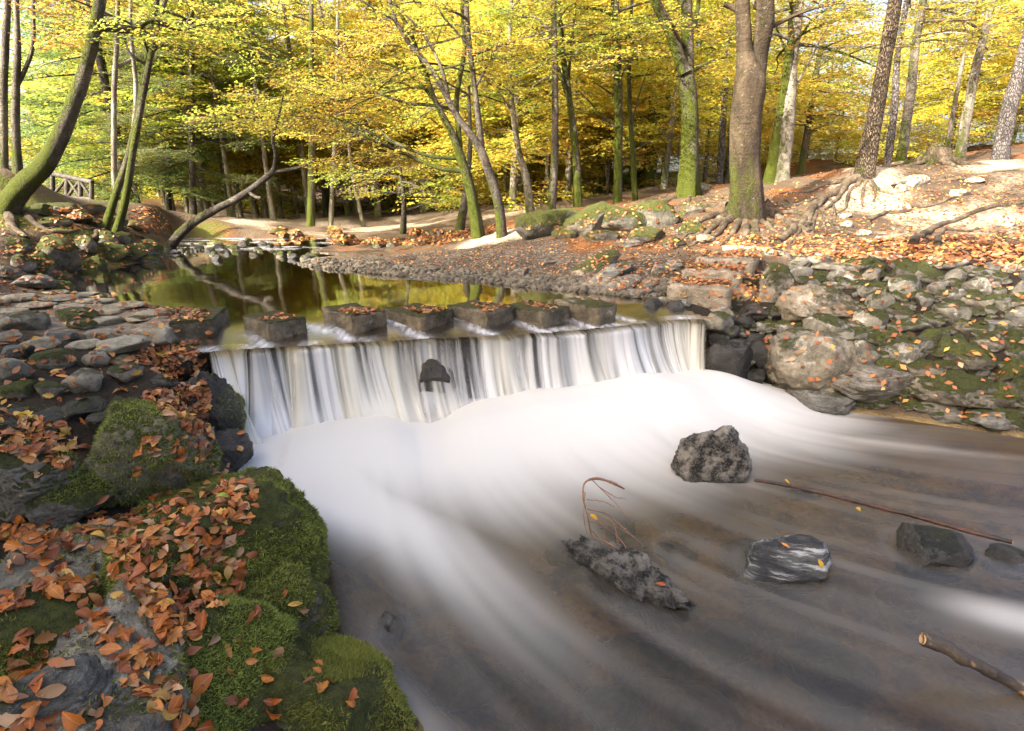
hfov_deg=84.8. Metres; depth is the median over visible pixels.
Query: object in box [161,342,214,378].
boulder
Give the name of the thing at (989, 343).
bank stone
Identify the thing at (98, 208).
bank boulder
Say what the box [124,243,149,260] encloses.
shore rock
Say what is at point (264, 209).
beech tree
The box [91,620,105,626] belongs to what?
fallen leaf
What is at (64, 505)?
boulder
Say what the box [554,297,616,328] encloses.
stepping stone
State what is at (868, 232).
slope stone
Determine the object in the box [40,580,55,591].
fallen leaf
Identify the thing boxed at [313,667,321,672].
fallen leaf
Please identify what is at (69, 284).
shore rock
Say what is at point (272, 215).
beech tree
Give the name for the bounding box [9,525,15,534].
fallen leaf
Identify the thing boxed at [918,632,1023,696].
broken branch
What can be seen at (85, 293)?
paving stone
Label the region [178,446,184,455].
fallen leaf
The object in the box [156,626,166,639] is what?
fallen leaf
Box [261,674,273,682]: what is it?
fallen leaf
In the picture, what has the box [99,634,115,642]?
fallen leaf
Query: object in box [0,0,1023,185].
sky
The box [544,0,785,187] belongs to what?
beech tree
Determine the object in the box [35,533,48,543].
fallen leaf
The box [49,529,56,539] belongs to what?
fallen leaf
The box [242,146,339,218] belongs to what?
understorey tree
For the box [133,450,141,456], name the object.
fallen leaf
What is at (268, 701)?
fallen leaf
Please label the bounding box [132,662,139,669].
fallen leaf
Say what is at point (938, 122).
understorey tree
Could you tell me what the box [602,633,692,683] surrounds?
submerged stone
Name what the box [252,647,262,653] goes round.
fallen leaf
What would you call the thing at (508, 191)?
understorey tree
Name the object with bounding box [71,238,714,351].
pool water
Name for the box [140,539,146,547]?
fallen leaf
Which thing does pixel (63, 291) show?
paving stone
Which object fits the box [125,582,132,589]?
fallen leaf
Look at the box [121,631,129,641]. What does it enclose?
fallen leaf
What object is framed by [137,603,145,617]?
fallen leaf
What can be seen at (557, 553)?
submerged stone
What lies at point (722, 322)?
wet stone
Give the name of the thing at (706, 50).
beech tree
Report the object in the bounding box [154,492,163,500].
fallen leaf
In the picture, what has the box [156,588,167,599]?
fallen leaf
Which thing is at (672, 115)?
beech tree
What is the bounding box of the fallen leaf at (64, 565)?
[60,562,67,568]
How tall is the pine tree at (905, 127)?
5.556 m
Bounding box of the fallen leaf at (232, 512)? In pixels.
[228,506,235,518]
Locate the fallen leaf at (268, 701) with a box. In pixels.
[263,698,273,705]
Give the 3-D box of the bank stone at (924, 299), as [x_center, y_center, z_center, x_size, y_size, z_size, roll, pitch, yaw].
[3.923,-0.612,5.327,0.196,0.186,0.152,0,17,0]
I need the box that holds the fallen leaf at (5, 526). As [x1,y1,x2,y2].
[1,524,10,531]
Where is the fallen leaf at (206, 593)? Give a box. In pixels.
[201,590,213,601]
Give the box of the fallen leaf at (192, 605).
[187,600,199,613]
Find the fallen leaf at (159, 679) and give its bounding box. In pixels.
[153,673,165,683]
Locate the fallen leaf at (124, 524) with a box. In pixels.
[113,521,129,527]
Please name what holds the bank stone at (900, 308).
on the ground
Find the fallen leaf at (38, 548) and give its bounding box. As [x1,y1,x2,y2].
[32,545,46,553]
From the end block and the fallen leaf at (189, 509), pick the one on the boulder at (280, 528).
the fallen leaf at (189, 509)
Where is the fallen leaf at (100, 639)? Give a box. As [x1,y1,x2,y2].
[95,633,105,643]
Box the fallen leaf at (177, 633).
[165,626,182,645]
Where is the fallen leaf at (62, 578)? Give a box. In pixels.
[55,576,73,580]
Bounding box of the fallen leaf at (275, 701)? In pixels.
[271,698,281,704]
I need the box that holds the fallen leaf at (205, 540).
[200,533,212,547]
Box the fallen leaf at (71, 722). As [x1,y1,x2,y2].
[62,711,85,730]
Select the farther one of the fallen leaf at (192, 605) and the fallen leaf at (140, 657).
the fallen leaf at (192, 605)
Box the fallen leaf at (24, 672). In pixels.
[14,669,39,681]
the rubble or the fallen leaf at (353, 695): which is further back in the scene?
the rubble
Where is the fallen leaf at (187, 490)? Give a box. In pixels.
[180,488,192,492]
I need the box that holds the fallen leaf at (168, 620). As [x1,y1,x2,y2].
[160,619,172,629]
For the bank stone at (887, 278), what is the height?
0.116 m
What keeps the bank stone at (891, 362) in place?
on the ground
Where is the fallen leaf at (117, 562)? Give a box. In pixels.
[110,560,122,573]
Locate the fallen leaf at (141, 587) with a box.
[134,584,149,592]
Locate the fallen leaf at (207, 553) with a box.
[201,550,211,557]
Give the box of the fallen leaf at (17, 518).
[14,514,25,522]
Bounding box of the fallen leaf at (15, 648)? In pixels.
[7,643,24,655]
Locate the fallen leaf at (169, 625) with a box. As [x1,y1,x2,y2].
[155,623,172,632]
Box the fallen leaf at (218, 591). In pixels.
[216,589,225,593]
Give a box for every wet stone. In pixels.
[643,297,661,314]
[659,296,668,304]
[665,300,685,313]
[680,299,690,307]
[705,311,733,333]
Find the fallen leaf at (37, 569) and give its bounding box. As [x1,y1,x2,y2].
[30,566,48,574]
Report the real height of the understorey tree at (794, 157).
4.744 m
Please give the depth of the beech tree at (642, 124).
18.59 m
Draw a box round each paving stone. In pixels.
[0,293,36,301]
[0,299,9,304]
[0,308,29,313]
[13,301,57,308]
[38,294,80,301]
[40,289,68,294]
[53,303,95,309]
[75,298,115,303]
[77,292,99,295]
[96,308,122,315]
[100,301,146,309]
[125,315,154,322]
[134,308,177,316]
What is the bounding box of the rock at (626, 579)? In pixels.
[561,534,700,636]
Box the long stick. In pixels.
[754,479,1012,543]
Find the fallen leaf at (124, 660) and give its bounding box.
[118,658,130,672]
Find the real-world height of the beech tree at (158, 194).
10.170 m
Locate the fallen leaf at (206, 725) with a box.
[196,720,213,730]
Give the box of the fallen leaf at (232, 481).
[229,477,235,484]
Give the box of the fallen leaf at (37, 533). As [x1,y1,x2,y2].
[27,532,47,539]
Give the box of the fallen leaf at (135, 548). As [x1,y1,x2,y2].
[132,544,140,552]
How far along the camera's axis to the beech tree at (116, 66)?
11.32 m
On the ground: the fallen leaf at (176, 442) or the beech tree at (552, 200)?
the beech tree at (552, 200)
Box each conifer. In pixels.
[0,0,231,202]
[9,1,175,189]
[79,0,298,214]
[89,0,247,210]
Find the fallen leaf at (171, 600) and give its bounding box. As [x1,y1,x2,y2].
[156,598,174,604]
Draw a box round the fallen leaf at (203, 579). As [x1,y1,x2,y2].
[199,576,212,583]
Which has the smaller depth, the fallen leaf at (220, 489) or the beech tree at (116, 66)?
the fallen leaf at (220, 489)
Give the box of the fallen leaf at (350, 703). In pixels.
[346,700,354,707]
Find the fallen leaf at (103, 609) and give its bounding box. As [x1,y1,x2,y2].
[100,606,109,612]
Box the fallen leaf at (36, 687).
[30,677,42,692]
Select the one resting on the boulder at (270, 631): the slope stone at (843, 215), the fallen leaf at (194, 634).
the fallen leaf at (194, 634)
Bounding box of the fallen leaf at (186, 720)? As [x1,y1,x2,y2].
[177,712,191,730]
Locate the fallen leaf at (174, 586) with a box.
[169,579,177,593]
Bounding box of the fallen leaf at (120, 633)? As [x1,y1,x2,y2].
[116,627,134,636]
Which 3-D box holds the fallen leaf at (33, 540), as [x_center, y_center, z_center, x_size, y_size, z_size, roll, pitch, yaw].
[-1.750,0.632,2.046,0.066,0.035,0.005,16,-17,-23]
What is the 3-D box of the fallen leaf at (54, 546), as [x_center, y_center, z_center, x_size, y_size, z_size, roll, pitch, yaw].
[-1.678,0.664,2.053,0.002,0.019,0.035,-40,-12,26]
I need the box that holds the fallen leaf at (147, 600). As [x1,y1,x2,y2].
[141,596,151,605]
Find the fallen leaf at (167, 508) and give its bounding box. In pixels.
[163,505,170,512]
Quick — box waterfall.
[212,319,702,443]
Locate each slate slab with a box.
[509,267,528,275]
[541,260,555,265]
[570,250,621,275]
[588,266,630,284]
[598,261,633,276]
[603,274,642,291]
[628,288,653,295]
[636,277,659,287]
[664,259,683,269]
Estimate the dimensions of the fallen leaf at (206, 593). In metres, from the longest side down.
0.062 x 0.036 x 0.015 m
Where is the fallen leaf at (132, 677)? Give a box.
[128,673,135,682]
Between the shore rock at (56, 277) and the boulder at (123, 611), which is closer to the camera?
the boulder at (123, 611)
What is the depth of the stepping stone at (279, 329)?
4.45 m
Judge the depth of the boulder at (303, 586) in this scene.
2.29 m
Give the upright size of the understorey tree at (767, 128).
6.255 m
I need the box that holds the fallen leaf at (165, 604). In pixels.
[160,599,170,610]
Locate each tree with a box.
[0,0,147,174]
[0,0,220,202]
[0,0,238,193]
[0,0,273,238]
[0,1,210,178]
[0,8,64,181]
[0,53,42,157]
[8,0,258,210]
[8,46,153,194]
[9,16,99,168]
[24,15,154,188]
[28,30,110,139]
[33,0,319,240]
[56,0,268,213]
[71,37,186,204]
[72,4,248,213]
[79,0,277,210]
[79,69,187,198]
[79,101,207,199]
[107,0,325,216]
[129,124,250,203]
[142,5,257,205]
[145,7,275,216]
[150,2,297,211]
[157,0,328,219]
[162,4,285,217]
[163,1,304,217]
[163,78,366,248]
[178,0,326,217]
[178,0,383,218]
[201,3,318,218]
[203,48,302,214]
[210,0,385,226]
[215,120,318,205]
[216,78,280,214]
[216,153,303,207]
[225,154,363,213]
[227,0,347,217]
[234,0,396,215]
[238,28,411,226]
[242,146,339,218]
[248,3,362,191]
[249,0,427,214]
[253,0,424,226]
[254,0,591,238]
[260,0,632,237]
[263,1,361,216]
[265,18,317,211]
[268,1,418,189]
[271,183,318,205]
[275,0,484,216]
[276,0,402,213]
[276,1,397,212]
[282,127,483,233]
[285,5,444,210]
[297,157,400,204]
[315,0,509,213]
[315,110,450,209]
[319,0,454,201]
[329,0,545,214]
[330,57,551,231]
[343,0,538,208]
[350,0,549,196]
[364,83,498,213]
[366,3,456,195]
[385,6,603,210]
[385,83,450,196]
[395,0,631,212]
[426,0,637,194]
[427,87,550,193]
[428,15,544,195]
[433,51,613,206]
[437,0,611,212]
[449,0,670,207]
[457,0,634,209]
[458,0,656,204]
[459,93,610,196]
[472,0,694,201]
[474,65,611,199]
[482,13,643,191]
[496,1,716,200]
[513,0,728,203]
[526,0,720,188]
[528,49,672,192]
[531,0,751,200]
[532,21,672,192]
[535,103,639,189]
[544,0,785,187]
[557,0,814,211]
[581,0,781,188]
[584,18,728,191]
[584,132,636,183]
[599,0,733,182]
[613,33,711,185]
[624,158,679,171]
[635,6,783,183]
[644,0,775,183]
[667,0,945,183]
[667,1,858,183]
[668,0,890,248]
[670,51,796,168]
[671,1,842,183]
[672,39,822,168]
[677,0,902,182]
[700,52,812,170]
[703,0,907,174]
[703,63,828,164]
[715,62,824,164]
[760,12,888,161]
[762,69,822,158]
[765,4,853,143]
[773,0,901,244]
[793,2,849,161]
[793,14,920,161]
[794,28,926,161]
[799,24,866,157]
[802,0,1023,161]
[826,29,1002,167]
[829,17,956,159]
[837,0,1023,146]
[844,62,959,155]
[849,0,991,164]
[865,0,1023,158]
[870,0,1023,120]
[871,0,1023,146]
[882,37,1023,152]
[886,18,1023,152]
[913,9,1023,150]
[941,63,1023,146]
[957,35,1021,125]
[958,9,1023,124]
[973,6,1023,159]
[977,53,1023,138]
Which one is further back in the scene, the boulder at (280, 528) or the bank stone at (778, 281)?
the bank stone at (778, 281)
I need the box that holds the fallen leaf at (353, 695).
[347,687,358,706]
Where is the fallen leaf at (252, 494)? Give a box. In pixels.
[249,492,257,499]
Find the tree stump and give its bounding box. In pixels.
[886,146,991,167]
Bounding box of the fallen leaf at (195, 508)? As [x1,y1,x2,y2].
[181,505,199,515]
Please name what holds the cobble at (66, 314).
on the ground
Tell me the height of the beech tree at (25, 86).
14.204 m
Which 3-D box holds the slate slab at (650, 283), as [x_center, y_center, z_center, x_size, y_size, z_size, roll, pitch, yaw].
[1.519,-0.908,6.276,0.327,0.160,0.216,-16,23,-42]
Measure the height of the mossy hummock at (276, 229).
0.179 m
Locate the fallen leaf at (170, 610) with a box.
[167,607,176,613]
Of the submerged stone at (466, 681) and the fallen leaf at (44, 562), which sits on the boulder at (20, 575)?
the fallen leaf at (44, 562)
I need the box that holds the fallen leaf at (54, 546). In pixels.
[48,544,58,549]
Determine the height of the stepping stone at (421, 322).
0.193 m
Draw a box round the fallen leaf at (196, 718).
[193,714,198,727]
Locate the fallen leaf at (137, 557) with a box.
[133,548,142,561]
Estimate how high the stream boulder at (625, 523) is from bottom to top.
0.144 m
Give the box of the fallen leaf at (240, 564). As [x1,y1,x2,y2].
[235,562,245,568]
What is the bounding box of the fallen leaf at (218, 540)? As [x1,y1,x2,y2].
[209,535,222,544]
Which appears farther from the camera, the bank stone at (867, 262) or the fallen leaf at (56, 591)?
the bank stone at (867, 262)
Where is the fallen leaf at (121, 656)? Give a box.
[117,654,134,657]
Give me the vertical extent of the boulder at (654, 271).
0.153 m
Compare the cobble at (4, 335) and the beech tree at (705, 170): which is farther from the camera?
the beech tree at (705, 170)
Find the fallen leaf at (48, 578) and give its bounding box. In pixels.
[41,576,54,582]
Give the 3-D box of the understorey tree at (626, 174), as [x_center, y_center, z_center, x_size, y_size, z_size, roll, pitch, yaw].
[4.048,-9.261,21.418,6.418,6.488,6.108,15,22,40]
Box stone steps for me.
[667,245,773,308]
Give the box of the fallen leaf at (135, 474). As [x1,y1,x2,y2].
[132,471,140,476]
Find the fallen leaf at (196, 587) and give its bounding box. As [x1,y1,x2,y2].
[191,580,201,594]
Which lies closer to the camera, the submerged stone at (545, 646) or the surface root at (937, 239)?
the submerged stone at (545, 646)
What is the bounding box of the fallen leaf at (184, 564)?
[173,561,188,571]
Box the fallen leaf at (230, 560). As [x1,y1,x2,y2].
[226,557,234,562]
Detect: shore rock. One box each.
[0,265,21,279]
[5,236,34,253]
[10,253,37,273]
[11,275,57,288]
[29,251,57,277]
[34,234,80,272]
[42,279,74,290]
[53,274,73,281]
[73,264,81,272]
[74,235,96,253]
[78,269,99,273]
[81,255,107,268]
[96,230,118,245]
[103,242,132,261]
[115,231,135,243]
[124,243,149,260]
[135,239,163,257]
[137,255,160,262]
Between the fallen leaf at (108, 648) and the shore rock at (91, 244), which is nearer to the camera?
the fallen leaf at (108, 648)
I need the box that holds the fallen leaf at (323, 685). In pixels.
[316,680,328,692]
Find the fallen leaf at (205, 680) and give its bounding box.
[192,673,212,695]
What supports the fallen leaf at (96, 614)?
on the boulder at (123, 611)
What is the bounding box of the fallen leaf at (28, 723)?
[24,716,34,728]
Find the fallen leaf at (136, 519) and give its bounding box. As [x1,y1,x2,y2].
[129,516,143,522]
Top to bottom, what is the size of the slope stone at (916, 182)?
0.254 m
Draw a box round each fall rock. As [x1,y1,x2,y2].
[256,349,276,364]
[414,359,456,395]
[558,358,564,369]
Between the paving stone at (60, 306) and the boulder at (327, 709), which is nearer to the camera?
the boulder at (327, 709)
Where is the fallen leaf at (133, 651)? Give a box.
[126,643,143,659]
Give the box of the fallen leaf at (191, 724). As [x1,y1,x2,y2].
[188,718,197,726]
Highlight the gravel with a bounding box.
[294,257,672,298]
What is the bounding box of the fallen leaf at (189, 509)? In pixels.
[185,507,191,515]
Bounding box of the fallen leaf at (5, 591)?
[0,589,12,594]
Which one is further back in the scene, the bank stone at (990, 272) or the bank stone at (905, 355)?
the bank stone at (990, 272)
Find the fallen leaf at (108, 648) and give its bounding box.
[99,643,121,654]
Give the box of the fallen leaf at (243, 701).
[237,697,248,707]
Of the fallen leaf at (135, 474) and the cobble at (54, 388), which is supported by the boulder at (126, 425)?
the fallen leaf at (135, 474)
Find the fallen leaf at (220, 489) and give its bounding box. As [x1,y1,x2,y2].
[214,486,228,493]
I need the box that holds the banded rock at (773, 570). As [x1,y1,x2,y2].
[734,534,832,602]
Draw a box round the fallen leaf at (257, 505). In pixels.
[250,503,259,507]
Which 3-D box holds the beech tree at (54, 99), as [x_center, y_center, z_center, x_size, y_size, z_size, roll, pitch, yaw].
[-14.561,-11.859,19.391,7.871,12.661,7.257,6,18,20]
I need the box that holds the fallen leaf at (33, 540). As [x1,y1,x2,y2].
[21,533,43,543]
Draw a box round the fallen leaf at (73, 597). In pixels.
[65,590,81,601]
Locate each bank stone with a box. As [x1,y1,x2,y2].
[702,338,753,378]
[708,331,727,345]
[710,304,734,316]
[729,325,740,338]
[731,286,758,300]
[734,315,752,328]
[738,303,769,320]
[745,332,764,342]
[746,368,765,383]
[751,337,768,368]
[755,322,766,331]
[757,262,795,302]
[764,250,784,255]
[764,327,856,390]
[769,312,780,319]
[775,284,859,321]
[775,320,796,333]
[781,250,805,259]
[785,389,855,414]
[786,257,810,266]
[790,266,812,281]
[801,313,848,333]
[806,254,830,264]
[806,279,820,284]
[811,261,849,270]
[812,270,826,281]
[819,385,836,392]
[826,269,845,281]
[826,281,837,286]
[830,364,913,402]
[835,328,854,339]
[836,278,851,289]
[839,255,880,270]
[840,271,862,280]
[849,279,865,289]
[852,308,888,330]
[853,338,880,365]
[854,329,867,339]
[857,282,880,297]
[862,267,880,281]
[864,289,895,310]
[869,251,902,260]
[873,331,905,345]
[874,357,908,371]
[876,335,934,363]
[883,275,892,282]
[885,303,913,314]
[886,275,921,293]
[886,313,933,331]
[894,257,922,274]
[905,369,998,408]
[906,357,946,375]
[915,267,942,278]
[915,291,934,306]
[917,257,934,266]
[919,328,941,342]
[922,402,965,423]
[926,281,945,293]
[932,301,972,324]
[934,288,966,299]
[935,335,966,350]
[942,258,968,269]
[943,268,966,281]
[945,345,997,370]
[952,318,974,333]
[959,293,994,310]
[961,274,993,295]
[962,265,977,272]
[969,411,1011,430]
[970,330,1004,350]
[984,260,1004,269]
[984,269,997,279]
[987,320,1008,333]
[987,381,1022,407]
[994,295,1010,310]
[995,357,1023,382]
[1003,263,1019,272]
[1003,336,1022,349]
[1004,309,1023,328]
[1009,279,1023,294]
[1010,376,1023,398]
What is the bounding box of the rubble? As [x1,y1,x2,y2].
[723,260,1023,431]
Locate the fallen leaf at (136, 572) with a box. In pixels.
[128,568,143,581]
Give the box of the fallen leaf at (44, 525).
[39,522,49,528]
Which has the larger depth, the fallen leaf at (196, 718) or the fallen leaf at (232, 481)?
the fallen leaf at (232, 481)
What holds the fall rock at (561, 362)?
on the weir wall
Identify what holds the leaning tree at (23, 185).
on the ground
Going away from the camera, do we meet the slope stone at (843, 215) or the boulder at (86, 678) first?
the boulder at (86, 678)
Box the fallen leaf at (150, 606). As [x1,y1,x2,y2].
[148,602,159,612]
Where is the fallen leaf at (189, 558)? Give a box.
[183,554,193,571]
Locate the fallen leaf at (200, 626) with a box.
[194,610,206,630]
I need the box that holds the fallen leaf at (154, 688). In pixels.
[132,685,160,696]
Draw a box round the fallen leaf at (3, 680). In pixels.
[0,676,12,685]
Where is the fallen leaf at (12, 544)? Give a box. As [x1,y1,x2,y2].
[3,538,22,551]
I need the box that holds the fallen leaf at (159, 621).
[153,611,168,630]
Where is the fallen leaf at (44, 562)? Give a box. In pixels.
[39,559,53,565]
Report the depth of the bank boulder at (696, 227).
8.07 m
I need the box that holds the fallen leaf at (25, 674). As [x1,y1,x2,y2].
[20,667,35,675]
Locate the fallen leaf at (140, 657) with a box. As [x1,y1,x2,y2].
[133,651,147,667]
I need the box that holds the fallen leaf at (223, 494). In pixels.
[216,492,229,496]
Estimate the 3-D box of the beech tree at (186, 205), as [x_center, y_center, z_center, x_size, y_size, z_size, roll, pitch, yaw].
[-11.933,-11.462,19.162,5.164,12.742,6.090,0,17,1]
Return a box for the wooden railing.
[9,163,94,199]
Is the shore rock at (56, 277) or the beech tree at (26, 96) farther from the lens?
the beech tree at (26, 96)
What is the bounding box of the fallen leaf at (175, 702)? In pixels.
[168,694,182,712]
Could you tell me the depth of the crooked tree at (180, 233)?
10.51 m
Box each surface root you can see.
[866,191,995,221]
[891,169,1019,187]
[907,200,1023,245]
[933,226,980,245]
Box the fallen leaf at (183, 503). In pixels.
[177,500,186,506]
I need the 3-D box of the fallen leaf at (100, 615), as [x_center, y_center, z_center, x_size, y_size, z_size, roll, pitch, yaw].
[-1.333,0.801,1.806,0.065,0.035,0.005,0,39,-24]
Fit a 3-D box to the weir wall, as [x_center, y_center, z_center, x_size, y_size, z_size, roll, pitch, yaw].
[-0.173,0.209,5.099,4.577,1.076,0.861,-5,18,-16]
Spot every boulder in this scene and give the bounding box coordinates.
[0,399,69,433]
[0,435,81,521]
[0,519,121,598]
[0,528,71,595]
[0,574,104,685]
[0,653,121,730]
[25,466,117,529]
[27,203,52,214]
[37,216,72,226]
[40,577,192,699]
[47,202,81,213]
[50,666,193,730]
[66,210,93,222]
[78,396,224,507]
[80,204,106,214]
[86,218,101,227]
[98,466,334,603]
[112,216,128,225]
[127,220,142,230]
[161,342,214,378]
[177,371,248,431]
[183,592,308,730]
[197,480,329,556]
[215,428,253,470]
[236,560,341,636]
[258,629,394,730]
[273,648,419,730]
[373,610,405,649]
[515,209,574,239]
[551,226,577,238]
[552,208,579,212]
[563,201,608,236]
[585,229,618,241]
[601,205,646,231]
[606,516,635,541]
[614,239,642,247]
[627,226,665,242]
[629,200,680,227]
[651,264,666,276]
[655,541,697,566]
[661,237,685,246]
[670,425,751,492]
[678,221,705,234]
[679,202,704,215]
[696,233,715,242]
[785,487,821,500]
[895,522,979,582]
[981,543,1023,579]
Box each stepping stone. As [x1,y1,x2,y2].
[242,310,308,342]
[322,303,386,338]
[384,303,453,335]
[447,300,514,332]
[508,301,570,328]
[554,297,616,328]
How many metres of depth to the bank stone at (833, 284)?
5.85 m
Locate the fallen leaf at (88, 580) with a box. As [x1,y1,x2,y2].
[85,577,91,583]
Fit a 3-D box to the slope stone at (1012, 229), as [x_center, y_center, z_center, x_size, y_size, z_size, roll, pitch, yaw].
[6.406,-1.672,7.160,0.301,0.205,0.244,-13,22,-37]
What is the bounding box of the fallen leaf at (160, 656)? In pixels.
[155,653,163,664]
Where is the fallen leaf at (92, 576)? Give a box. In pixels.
[85,574,96,578]
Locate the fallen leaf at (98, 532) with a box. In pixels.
[90,530,104,536]
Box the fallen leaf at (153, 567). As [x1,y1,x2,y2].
[150,563,159,571]
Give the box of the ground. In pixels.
[0,142,1023,730]
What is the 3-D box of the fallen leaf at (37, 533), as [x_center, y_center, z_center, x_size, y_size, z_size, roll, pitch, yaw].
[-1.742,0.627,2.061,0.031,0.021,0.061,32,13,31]
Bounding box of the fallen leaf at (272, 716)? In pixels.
[266,708,282,719]
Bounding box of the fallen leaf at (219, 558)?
[214,556,223,561]
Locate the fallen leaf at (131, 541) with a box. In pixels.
[127,535,141,544]
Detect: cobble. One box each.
[0,311,48,329]
[0,330,21,340]
[0,344,34,359]
[0,358,32,381]
[0,379,37,398]
[19,337,61,350]
[29,348,76,369]
[34,380,67,398]
[40,311,51,324]
[43,331,79,340]
[54,306,98,322]
[60,368,103,392]
[61,396,108,418]
[64,338,100,349]
[66,319,97,330]
[81,350,111,366]
[84,328,120,340]
[85,411,103,432]
[93,316,125,325]
[96,334,151,354]
[106,363,143,382]
[111,354,135,364]
[134,327,176,345]
[149,374,178,388]
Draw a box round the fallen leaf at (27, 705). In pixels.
[21,701,41,708]
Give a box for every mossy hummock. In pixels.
[268,227,287,233]
[280,230,289,237]
[291,230,302,236]
[337,237,348,245]
[348,234,357,242]
[372,239,382,247]
[386,240,396,246]
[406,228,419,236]
[417,235,431,244]
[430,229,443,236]
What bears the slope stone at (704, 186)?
on the ground
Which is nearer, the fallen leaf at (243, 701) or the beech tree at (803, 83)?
the fallen leaf at (243, 701)
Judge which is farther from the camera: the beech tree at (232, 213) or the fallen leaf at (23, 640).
the beech tree at (232, 213)
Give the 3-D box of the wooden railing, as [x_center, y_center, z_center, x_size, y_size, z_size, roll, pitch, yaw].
[-10.515,-4.107,12.307,3.898,0.978,0.182,6,18,20]
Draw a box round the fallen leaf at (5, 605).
[0,602,14,611]
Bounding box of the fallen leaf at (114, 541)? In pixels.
[108,539,116,546]
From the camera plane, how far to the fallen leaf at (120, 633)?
1.74 m
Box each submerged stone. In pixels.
[426,650,502,714]
[506,625,567,664]
[544,533,589,572]
[577,679,643,730]
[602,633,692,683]
[632,677,743,730]
[696,619,753,667]
[718,538,758,568]
[775,633,879,707]
[875,578,945,614]
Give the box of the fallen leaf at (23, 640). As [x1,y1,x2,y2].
[19,637,26,644]
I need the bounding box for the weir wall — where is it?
[211,319,705,419]
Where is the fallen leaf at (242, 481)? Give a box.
[237,480,252,482]
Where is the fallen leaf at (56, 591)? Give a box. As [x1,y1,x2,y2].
[47,585,63,598]
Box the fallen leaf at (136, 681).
[133,678,139,685]
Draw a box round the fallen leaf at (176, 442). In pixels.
[172,439,179,446]
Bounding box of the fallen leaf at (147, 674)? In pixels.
[143,671,149,679]
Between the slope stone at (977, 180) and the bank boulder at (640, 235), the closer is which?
the bank boulder at (640, 235)
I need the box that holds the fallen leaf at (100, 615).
[86,611,109,616]
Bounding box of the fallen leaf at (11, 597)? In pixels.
[4,593,14,601]
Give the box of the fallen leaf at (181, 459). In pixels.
[175,456,186,461]
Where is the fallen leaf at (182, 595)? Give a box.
[175,594,187,602]
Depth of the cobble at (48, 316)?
4.46 m
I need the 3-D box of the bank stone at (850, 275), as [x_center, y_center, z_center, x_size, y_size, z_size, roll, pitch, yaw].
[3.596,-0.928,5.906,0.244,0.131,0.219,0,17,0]
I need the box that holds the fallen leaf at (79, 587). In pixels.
[69,583,85,592]
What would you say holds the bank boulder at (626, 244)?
on the ground
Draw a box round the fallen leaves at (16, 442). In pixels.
[0,164,1023,730]
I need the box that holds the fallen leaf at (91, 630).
[87,626,95,634]
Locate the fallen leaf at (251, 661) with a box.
[246,658,257,664]
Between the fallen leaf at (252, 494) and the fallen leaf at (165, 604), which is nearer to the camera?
the fallen leaf at (165, 604)
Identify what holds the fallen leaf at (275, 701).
on the boulder at (327, 709)
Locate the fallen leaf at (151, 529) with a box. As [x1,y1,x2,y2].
[143,525,161,537]
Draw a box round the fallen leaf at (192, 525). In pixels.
[186,520,198,532]
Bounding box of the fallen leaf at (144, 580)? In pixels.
[136,576,149,585]
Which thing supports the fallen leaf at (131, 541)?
on the boulder at (280, 528)
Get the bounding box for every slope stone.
[700,183,710,190]
[840,213,851,218]
[840,220,853,227]
[856,229,871,234]
[868,234,899,242]
[883,198,911,213]
[894,184,906,192]
[900,175,929,186]
[949,189,970,195]
[964,177,984,183]
[991,215,1016,226]
[1001,226,1023,237]
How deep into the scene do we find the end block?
4.37 m
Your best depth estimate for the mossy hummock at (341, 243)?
11.82 m
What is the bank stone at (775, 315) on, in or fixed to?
on the ground
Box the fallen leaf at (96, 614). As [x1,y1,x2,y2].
[91,612,102,621]
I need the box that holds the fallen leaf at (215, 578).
[211,571,220,584]
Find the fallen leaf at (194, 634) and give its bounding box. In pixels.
[188,630,202,638]
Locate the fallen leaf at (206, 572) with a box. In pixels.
[198,569,211,576]
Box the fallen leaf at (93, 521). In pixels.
[86,518,99,526]
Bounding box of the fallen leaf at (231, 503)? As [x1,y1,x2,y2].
[228,500,234,507]
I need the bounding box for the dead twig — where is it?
[582,477,643,549]
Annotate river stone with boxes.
[193,245,203,248]
[204,247,215,252]
[209,251,218,255]
[211,254,222,260]
[212,244,224,248]
[229,245,239,249]
[249,252,260,254]
[258,241,266,244]
[276,252,285,256]
[287,253,299,258]
[303,254,312,259]
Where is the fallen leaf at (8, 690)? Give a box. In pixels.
[1,685,17,702]
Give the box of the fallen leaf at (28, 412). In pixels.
[17,410,33,421]
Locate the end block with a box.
[169,306,228,346]
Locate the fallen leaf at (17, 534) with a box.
[11,530,21,538]
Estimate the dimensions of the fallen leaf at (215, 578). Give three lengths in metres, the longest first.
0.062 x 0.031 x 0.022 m
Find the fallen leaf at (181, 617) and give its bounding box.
[179,612,183,624]
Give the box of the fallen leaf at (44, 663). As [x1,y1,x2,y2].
[40,660,47,668]
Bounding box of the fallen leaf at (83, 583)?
[64,580,86,589]
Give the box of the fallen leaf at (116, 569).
[109,563,118,580]
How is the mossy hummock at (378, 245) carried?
on the ground
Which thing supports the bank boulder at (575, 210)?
on the ground
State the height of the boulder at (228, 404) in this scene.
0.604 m
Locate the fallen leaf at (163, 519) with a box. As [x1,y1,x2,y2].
[160,517,170,522]
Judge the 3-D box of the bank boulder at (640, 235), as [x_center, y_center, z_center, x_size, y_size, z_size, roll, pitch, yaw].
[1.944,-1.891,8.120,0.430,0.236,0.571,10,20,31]
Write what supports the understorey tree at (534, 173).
on the ground
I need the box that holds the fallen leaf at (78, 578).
[69,576,84,582]

